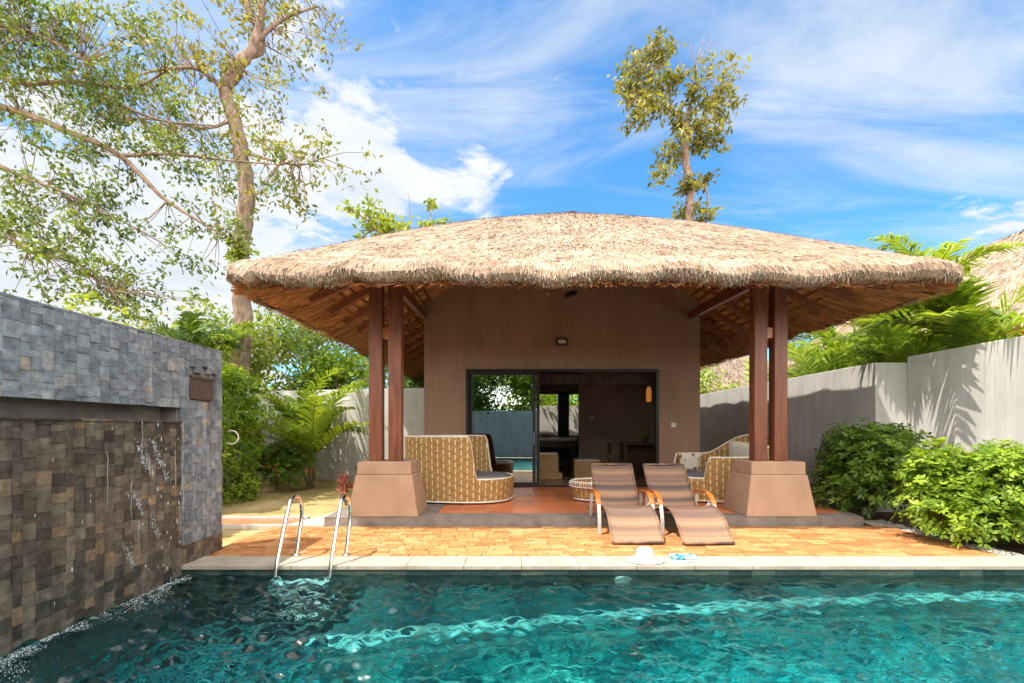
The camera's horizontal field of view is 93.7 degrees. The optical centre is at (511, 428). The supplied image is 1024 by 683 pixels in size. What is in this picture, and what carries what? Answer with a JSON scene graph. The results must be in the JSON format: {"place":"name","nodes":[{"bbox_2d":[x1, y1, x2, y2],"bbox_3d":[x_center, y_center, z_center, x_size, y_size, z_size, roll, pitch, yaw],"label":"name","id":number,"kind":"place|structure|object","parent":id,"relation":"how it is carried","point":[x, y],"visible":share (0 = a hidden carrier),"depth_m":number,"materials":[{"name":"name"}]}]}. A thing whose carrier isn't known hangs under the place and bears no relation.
{"place":"outdoors","nodes":[
{"label":"outdoors","id":0,"kind":"place"},
{"bbox_2d":[222,519,306,523],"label":"tiled path","id":1,"kind":"structure","parent":0,"point":[253,521],"depth_m":7.58,"materials":[{"name":"orange tile"}]},
{"bbox_2d":[291,511,335,523],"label":"garden path","id":2,"kind":"structure","parent":0,"point":[318,520],"depth_m":7.64,"materials":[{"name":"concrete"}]},
{"bbox_2d":[0,574,1023,682],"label":"water","id":3,"kind":"structure","parent":0,"point":[442,628],"depth_m":3.60,"materials":[{"name":"teal liquid"}]},
{"bbox_2d":[0,577,191,680],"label":"foam","id":4,"kind":"object","parent":3,"relation":"on","point":[83,626],"visible":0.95,"depth_m":3.66,"materials":[{"name":"white liquid"}]},
{"bbox_2d":[54,428,194,604],"bbox_3d":[-3.367,0.712,4.115,0.060,1.563,1.934,0,0,0],"label":"water spray","id":5,"kind":"object","parent":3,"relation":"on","point":[139,498],"visible":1,"depth_m":4.43,"materials":[{"name":"white liquid"}]},
{"bbox_2d":[0,0,1023,569],"label":"sky","id":6,"kind":"structure","parent":0,"point":[859,121],"materials":[{"name":"blue"}]},
{"bbox_2d":[222,479,869,546],"bbox_3d":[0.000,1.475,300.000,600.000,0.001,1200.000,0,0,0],"label":"ground","id":7,"kind":"structure","parent":0,"point":[321,497],"depth_m":9.50,"materials":[{"name":"beige sand"}]},
{"bbox_2d":[27,295,152,332],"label":"garden tree","id":8,"kind":"object","parent":7,"relation":"on","point":[30,296],"depth_m":22.29,"materials":[{"name":"green plant"}]},
{"bbox_2d":[62,277,137,328],"bbox_3d":[-5.276,-0.225,5.977,1.053,3.397,1.132,0,0,0],"label":"round treetop","id":9,"kind":"object","parent":7,"relation":"on","point":[74,306],"visible":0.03,"depth_m":6.13,"materials":[{"name":"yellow plant"}]},
{"bbox_2d":[0,292,222,656],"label":"waterfall wall","id":10,"kind":"structure","parent":7,"relation":"on","point":[76,388],"depth_m":3.96,"materials":[{"name":"grey stone"}]},
{"bbox_2d":[227,430,238,444],"bbox_3d":[-3.322,0.100,5.720,0.136,0.174,0.014,0,0,0],"label":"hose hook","id":11,"kind":"object","parent":10,"relation":"hanging from","point":[237,435],"visible":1,"depth_m":5.71,"materials":[{"name":"white metal"}]},
{"bbox_2d":[0,0,340,332],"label":"overhanging tree","id":12,"kind":"object","parent":7,"relation":"on","point":[15,25],"visible":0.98,"depth_m":8.92,"materials":[{"name":"green plant"}]},
{"bbox_2d":[112,311,252,358],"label":"fan palm","id":13,"kind":"object","parent":7,"relation":"on","point":[192,332],"visible":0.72,"depth_m":11.07,"materials":[{"name":"green plant"}]},
{"bbox_2d":[110,305,269,389],"bbox_3d":[-14.319,-1.792,21.383,8.061,6.627,7.371,0,0,38],"label":"garden tree","id":14,"kind":"object","parent":7,"relation":"on","point":[144,322],"visible":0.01,"depth_m":19.47,"materials":[{"name":"green plant"}]},
{"bbox_2d":[38,0,383,388],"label":"tall tree","id":15,"kind":"object","parent":7,"relation":"on","point":[233,70],"visible":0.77,"depth_m":13.76,"materials":[{"name":"green plant"}]},
{"bbox_2d":[223,231,249,285],"bbox_3d":[-7.718,-4.689,13.524,0.864,1.624,0.734,0,0,0],"label":"vine clump","id":16,"kind":"object","parent":15,"relation":"attached to","point":[234,254],"visible":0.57,"depth_m":13.39,"materials":[{"name":"green plant"}]},
{"bbox_2d":[183,323,255,409],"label":"garden tree","id":17,"kind":"object","parent":7,"relation":"on","point":[219,341],"visible":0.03,"depth_m":11.49,"materials":[{"name":"green plant"}]},
{"bbox_2d":[169,320,272,364],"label":"areca palm","id":18,"kind":"object","parent":7,"relation":"on","point":[242,328],"visible":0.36,"depth_m":12.92,"materials":[{"name":"green plant"}]},
{"bbox_2d":[222,360,268,504],"bbox_3d":[-5.832,0.094,9.117,1.468,2.882,2.810,0,0,0],"label":"clipped hedge","id":19,"kind":"object","parent":7,"relation":"on","point":[235,412],"visible":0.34,"depth_m":9.95,"materials":[{"name":"green plant"}]},
{"bbox_2d":[222,391,274,486],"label":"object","id":20,"kind":"structure","parent":7,"relation":"on","point":[266,439],"depth_m":13.64,"materials":[{"name":"green plant"}]},
{"bbox_2d":[157,293,341,393],"bbox_3d":[-8.326,-1.654,15.462,5.482,6.276,5.192,0,0,0],"label":"garden tree","id":21,"kind":"object","parent":7,"relation":"on","point":[261,363],"visible":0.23,"depth_m":15.07,"materials":[{"name":"green plant"}]},
{"bbox_2d":[222,516,323,528],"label":"path kerb","id":22,"kind":"structure","parent":7,"relation":"on","point":[245,526],"depth_m":7.06,"materials":[{"name":"concrete"}]},
{"bbox_2d":[252,441,324,491],"bbox_3d":[-5.343,0.868,11.315,1.630,1.222,1.172,0,0,0],"label":"flowering bush","id":23,"kind":"object","parent":7,"relation":"on","point":[280,464],"visible":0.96,"depth_m":11.22,"materials":[{"name":"green plant"}]},
{"bbox_2d":[229,367,387,486],"bbox_3d":[-5.436,-0.012,12.025,3.936,3.000,5.340,0,0,-29],"label":"areca palm","id":24,"kind":"object","parent":7,"relation":"on","point":[308,421],"visible":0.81,"depth_m":11.74,"materials":[{"name":"green plant"}]},
{"bbox_2d":[257,317,368,390],"bbox_3d":[-6.915,-1.502,16.677,5.220,5.919,4.817,0,0,35],"label":"garden tree","id":25,"kind":"object","parent":7,"relation":"on","point":[295,337],"visible":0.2,"depth_m":15.62,"materials":[{"name":"green plant"}]},
{"bbox_2d":[262,344,368,390],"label":"garden tree","id":26,"kind":"object","parent":7,"relation":"on","point":[329,362],"visible":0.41,"depth_m":15.16,"materials":[{"name":"green plant"}]},
{"bbox_2d":[334,472,353,504],"bbox_3d":[-3.209,1.165,9.276,0.490,0.703,0.381,0,0,0],"label":"croton plant","id":27,"kind":"object","parent":7,"relation":"on","point":[344,477],"visible":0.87,"depth_m":9.27,"materials":[{"name":"red plant"}]},
{"bbox_2d":[271,388,423,479],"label":"boundary wall","id":28,"kind":"structure","parent":7,"relation":"on","point":[343,453],"depth_m":13.77,"materials":[{"name":"white paint"}]},
{"bbox_2d":[338,357,423,388],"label":"garden tree","id":29,"kind":"object","parent":7,"relation":"on","point":[407,382],"visible":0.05,"depth_m":17.99,"materials":[{"name":"green plant"}]},
{"bbox_2d":[335,188,452,240],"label":"tree","id":30,"kind":"object","parent":7,"relation":"on","point":[385,222],"visible":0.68,"depth_m":20.90,"materials":[{"name":"green plant"}]},
{"bbox_2d":[408,377,423,387],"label":"garden tree","id":31,"kind":"object","parent":7,"relation":"on","point":[416,381],"depth_m":18.26,"materials":[{"name":"green plant"}]},
{"bbox_2d":[261,375,576,405],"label":"wood","id":32,"kind":"object","parent":7,"relation":"on","point":[289,388],"depth_m":56.96,"materials":[{"name":"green plant"}]},
{"bbox_2d":[540,406,577,435],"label":"boundary wall","id":33,"kind":"structure","parent":7,"relation":"on","point":[548,419],"depth_m":20.60,"materials":[{"name":"white paint"}]},
{"bbox_2d":[540,394,577,417],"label":"garden tree","id":34,"kind":"object","parent":7,"relation":"on","point":[548,399],"visible":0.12,"depth_m":21.09,"materials":[{"name":"green plant"}]},
{"bbox_2d":[324,498,863,527],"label":"terrace","id":35,"kind":"structure","parent":7,"relation":"on","point":[429,515],"depth_m":7.03,"materials":[{"name":"grey stone"}]},
{"bbox_2d":[438,487,839,512],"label":"terrace floor","id":36,"kind":"structure","parent":35,"relation":"on","point":[542,500],"depth_m":8.21,"materials":[{"name":"orange tile"}]},
{"bbox_2d":[405,435,514,502],"bbox_3d":[-0.960,0.691,8.950,2.000,1.147,1.600,0,0,8],"label":"wicker sofa","id":37,"kind":"object","parent":36,"relation":"on","point":[455,468],"visible":0.81,"depth_m":8.21,"materials":[{"name":"beige wicker"}]},
{"bbox_2d":[569,478,594,500],"bbox_3d":[1.500,1.097,8.750,0.919,0.337,0.918,0,0,0],"label":"coffee table","id":38,"kind":"object","parent":36,"relation":"on","point":[581,487],"visible":0.49,"depth_m":8.47,"materials":[{"name":"brown wicker"}]},
{"bbox_2d":[673,434,768,501],"bbox_3d":[3.950,0.681,9.050,1.960,1.168,1.600,0,0,-5],"label":"wicker sofa","id":39,"kind":"object","parent":36,"relation":"on","point":[711,475],"visible":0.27,"depth_m":8.32,"materials":[{"name":"beige wicker"}]},
{"bbox_2d":[680,453,700,470],"bbox_3d":[3.520,0.650,9.500,0.400,0.380,0.150,0,14,0],"label":"pillow","id":40,"kind":"object","parent":39,"relation":"on","point":[690,461],"visible":0.89,"depth_m":9.44,"materials":[{"name":"fabric"}]},
{"bbox_2d":[729,440,748,456],"bbox_3d":[4.420,0.470,9.300,0.160,0.460,0.460,-14,14,-36],"label":"pillow","id":41,"kind":"object","parent":39,"relation":"on","point":[738,449],"visible":0.49,"depth_m":9.24,"materials":[{"name":"beige fabric"}]},
{"bbox_2d":[224,210,964,516],"bbox_3d":[1.059,-1.646,12.990,9.704,6.232,14.170,0,0,0],"label":"pool villa","id":42,"kind":"object","parent":7,"relation":"on","point":[492,329],"visible":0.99,"depth_m":7.77,"materials":[{"name":"brown wood"}]},
{"bbox_2d":[470,372,535,484],"bbox_3d":[-0.205,-0.005,10.722,1.470,2.525,0.065,0,0,0],"label":"sliding door","id":43,"kind":"structure","parent":42,"relation":"in","point":[471,373],"depth_m":10.72,"materials":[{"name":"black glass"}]},
{"bbox_2d":[473,373,539,484],"bbox_3d":[-0.125,-0.005,10.788,1.490,2.525,0.035,0,0,0],"label":"sliding door","id":44,"kind":"structure","parent":42,"relation":"in","point":[537,374],"depth_m":10.77,"materials":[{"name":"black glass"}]},
{"bbox_2d":[608,442,623,462],"bbox_3d":[2.720,0.808,12.450,0.400,0.950,0.400,0,0,0],"label":"wooden chair","id":45,"kind":"object","parent":42,"relation":"on","point":[610,450],"visible":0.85,"depth_m":12.28,"materials":[{"name":"brown wood"}]},
{"bbox_2d":[619,442,653,465],"bbox_3d":[3.375,0.813,12.500,1.050,0.940,0.560,0,0,0],"label":"desk","id":46,"kind":"object","parent":42,"relation":"on","point":[636,453],"visible":0.48,"depth_m":12.70,"materials":[{"name":"brown wood"}]},
{"bbox_2d":[639,430,650,441],"bbox_3d":[3.444,0.179,12.461,0.292,0.325,0.268,0,0,-22],"label":"potted plant","id":47,"kind":"object","parent":46,"relation":"on","point":[645,438],"visible":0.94,"depth_m":12.41,"materials":[{"name":"green plant"}]},
{"bbox_2d":[646,373,651,401],"bbox_3d":[3.420,-1.045,12.000,0.136,0.730,0.136,0,0,0],"label":"pendant lamp","id":48,"kind":"object","parent":42,"relation":"hanging from","point":[648,394],"visible":0.91,"depth_m":11.95,"materials":[{"name":"orange"}]},
{"bbox_2d":[181,556,1023,569],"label":"pool coping","id":49,"kind":"object","parent":7,"relation":"on","point":[620,563],"visible":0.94,"depth_m":5.07,"materials":[{"name":"beige stone"}]},
{"bbox_2d":[625,546,664,564],"bbox_3d":[1.430,1.343,5.170,0.416,0.146,0.360,0,0,0],"label":"sun hat","id":50,"kind":"object","parent":49,"relation":"on","point":[644,555],"visible":1,"depth_m":5.10,"materials":[{"name":"white fabric"}]},
{"bbox_2d":[668,553,698,561],"bbox_3d":[1.858,1.396,5.201,0.285,0.047,0.182,0,0,6],"label":"magazine","id":51,"kind":"object","parent":49,"relation":"on","point":[683,557],"visible":1,"depth_m":5.13,"materials":[{"name":"paper"}]},
{"bbox_2d":[607,25,750,222],"bbox_3d":[7.723,-8.427,21.664,6.801,19.872,4.362,0,0,0],"label":"lone tree","id":52,"kind":"object","parent":7,"relation":"on","point":[690,185],"visible":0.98,"depth_m":21.75,"materials":[{"name":"green plant"}]},
{"bbox_2d":[700,366,740,393],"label":"garden tree","id":53,"kind":"object","parent":7,"relation":"on","point":[703,386],"visible":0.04,"depth_m":21.12,"materials":[{"name":"green plant"}]},
{"bbox_2d":[740,359,795,384],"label":"areca palm","id":54,"kind":"object","parent":7,"relation":"on","point":[747,373],"visible":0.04,"depth_m":14.69,"materials":[{"name":"green plant"}]},
{"bbox_2d":[700,363,907,511],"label":"boundary wall","id":55,"kind":"structure","parent":7,"relation":"on","point":[819,402],"depth_m":9.99,"materials":[{"name":"white paint"}]},
{"bbox_2d":[767,337,868,378],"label":"areca palm","id":56,"kind":"object","parent":7,"relation":"on","point":[819,364],"visible":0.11,"depth_m":11.92,"materials":[{"name":"green plant"}]},
{"bbox_2d":[788,326,910,369],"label":"areca palm","id":57,"kind":"object","parent":7,"relation":"on","point":[831,334],"visible":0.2,"depth_m":13.63,"materials":[{"name":"green plant"}]},
{"bbox_2d":[837,345,881,367],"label":"areca palm","id":58,"kind":"object","parent":7,"relation":"on","point":[872,360],"visible":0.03,"depth_m":10.01,"materials":[{"name":"green plant"}]},
{"bbox_2d":[840,331,946,363],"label":"areca palm","id":59,"kind":"object","parent":7,"relation":"on","point":[901,354],"visible":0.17,"depth_m":9.19,"materials":[{"name":"green plant"}]},
{"bbox_2d":[767,229,1023,375],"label":"thatched house","id":60,"kind":"structure","parent":7,"relation":"on","point":[1006,269],"depth_m":15.52,"materials":[{"name":"beige plant"}]},
{"bbox_2d":[799,271,998,367],"bbox_3d":[7.628,-0.727,9.450,3.265,4.398,3.529,0,0,28],"label":"areca palm","id":61,"kind":"object","parent":7,"relation":"on","point":[885,334],"visible":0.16,"depth_m":9.40,"materials":[{"name":"green plant"}]},
{"bbox_2d":[816,327,1008,370],"bbox_3d":[9.326,-0.529,11.320,4.113,4.013,3.937,0,0,36],"label":"areca palm","id":62,"kind":"object","parent":7,"relation":"on","point":[852,354],"visible":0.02,"depth_m":11.65,"materials":[{"name":"green plant"}]},
{"bbox_2d":[842,275,1003,344],"bbox_3d":[6.738,-0.416,7.816,1.766,3.772,2.261,0,0,0],"label":"areca palm","id":63,"kind":"object","parent":7,"relation":"on","point":[915,322],"visible":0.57,"depth_m":7.73,"materials":[{"name":"green plant"}]},
{"bbox_2d":[834,502,1023,555],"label":"planting soil","id":64,"kind":"structure","parent":7,"relation":"on","point":[1014,545],"depth_m":7.25,"materials":[{"name":"brown soil"}]},
{"bbox_2d":[806,417,935,519],"bbox_3d":[5.732,0.632,7.789,2.014,1.678,1.775,0,0,-37],"label":"bush","id":65,"kind":"object","parent":64,"relation":"on","point":[859,466],"visible":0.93,"depth_m":7.43,"materials":[{"name":"green plant"}]},
{"bbox_2d":[864,519,1023,555],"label":"pebbles","id":66,"kind":"object","parent":64,"relation":"on","point":[994,550],"visible":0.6,"depth_m":6.41,"materials":[{"name":"white gravel"}]},
{"bbox_2d":[887,436,1023,549],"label":"bush","id":67,"kind":"object","parent":64,"relation":"on","point":[977,496],"visible":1,"depth_m":5.80,"materials":[{"name":"green plant"}]},
{"bbox_2d":[866,232,1023,274],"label":"areca palm","id":68,"kind":"object","parent":7,"relation":"on","point":[950,249],"visible":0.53,"depth_m":9.73,"materials":[{"name":"green plant"}]},
{"bbox_2d":[890,281,1023,359],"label":"areca palm","id":69,"kind":"object","parent":7,"relation":"on","point":[985,331],"visible":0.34,"depth_m":7.43,"materials":[{"name":"green plant"}]},
{"bbox_2d":[908,336,1023,512],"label":"boundary wall","id":70,"kind":"structure","parent":7,"relation":"on","point":[965,396],"depth_m":7.28,"materials":[{"name":"white paint"}]},
{"bbox_2d":[540,452,561,478],"bbox_3d":[0.970,0.948,12.600,0.640,0.670,0.640,0,0,0],"label":"wooden bench","id":71,"kind":"object","parent":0,"point":[548,465],"visible":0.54,"depth_m":12.30,"materials":[{"name":"beige wood"}]},
{"bbox_2d":[540,437,576,468],"bbox_3d":[1.350,0.773,15.200,1.340,1.020,0.700,0,0,0],"label":"wash counter","id":72,"kind":"object","parent":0,"point":[558,442],"visible":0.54,"depth_m":14.90,"materials":[{"name":"black wood"}]},
{"bbox_2d":[540,434,553,436],"bbox_3d":[1.100,0.214,15.050,0.420,0.095,0.420,0,0,0],"label":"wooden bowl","id":73,"kind":"object","parent":72,"relation":"on","point":[546,435],"visible":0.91,"depth_m":14.89,"materials":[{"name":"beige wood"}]},
{"bbox_2d":[571,458,600,478],"bbox_3d":[2.000,1.038,12.700,0.780,0.490,0.640,0,0,0],"label":"wooden bench","id":74,"kind":"object","parent":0,"point":[581,467],"visible":0.77,"depth_m":12.40,"materials":[{"name":"beige wood"}]},
{"bbox_2d":[208,526,999,556],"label":"pool deck","id":75,"kind":"structure","parent":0,"point":[574,541],"depth_m":5.97,"materials":[{"name":"stone"}]},
{"bbox_2d":[273,494,351,577],"bbox_3d":[-2.150,1.550,5.213,0.650,1.640,0.706,0,0,0],"label":"pool ladder","id":76,"kind":"object","parent":75,"relation":"attached to","point":[284,525],"visible":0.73,"depth_m":5.22,"materials":[{"name":"metal"}]},
{"bbox_2d":[589,463,664,543],"bbox_3d":[1.545,0.978,6.676,0.792,0.890,1.624,0,0,0],"label":"sun lounger","id":77,"kind":"object","parent":75,"relation":"on","point":[631,519],"visible":0.99,"depth_m":6.54,"materials":[{"name":"brown fabric"}]},
{"bbox_2d":[642,463,734,544],"bbox_3d":[2.369,0.978,6.636,0.792,0.890,1.624,0,0,-2],"label":"sun lounger","id":78,"kind":"object","parent":75,"relation":"on","point":[669,487],"visible":0.89,"depth_m":6.46,"materials":[{"name":"brown fabric"}]},
{"bbox_2d":[700,356,768,394],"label":"thatched house","id":79,"kind":"structure","parent":0,"point":[735,374],"depth_m":25.08,"materials":[{"name":"beige plant"}]},
{"bbox_2d":[789,326,834,346],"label":"garden tree","id":80,"kind":"object","parent":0,"point":[810,338],"visible":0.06,"depth_m":24.32,"materials":[{"name":"green plant"}]},
{"label":"pool floor","id":81,"kind":"structure","parent":0,"visible":0},
{"bbox_2d":[183,570,1023,575],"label":"pool wall","id":82,"kind":"structure","parent":81,"relation":"on","point":[637,572],"depth_m":5.01,"materials":[{"name":"beige stone"}]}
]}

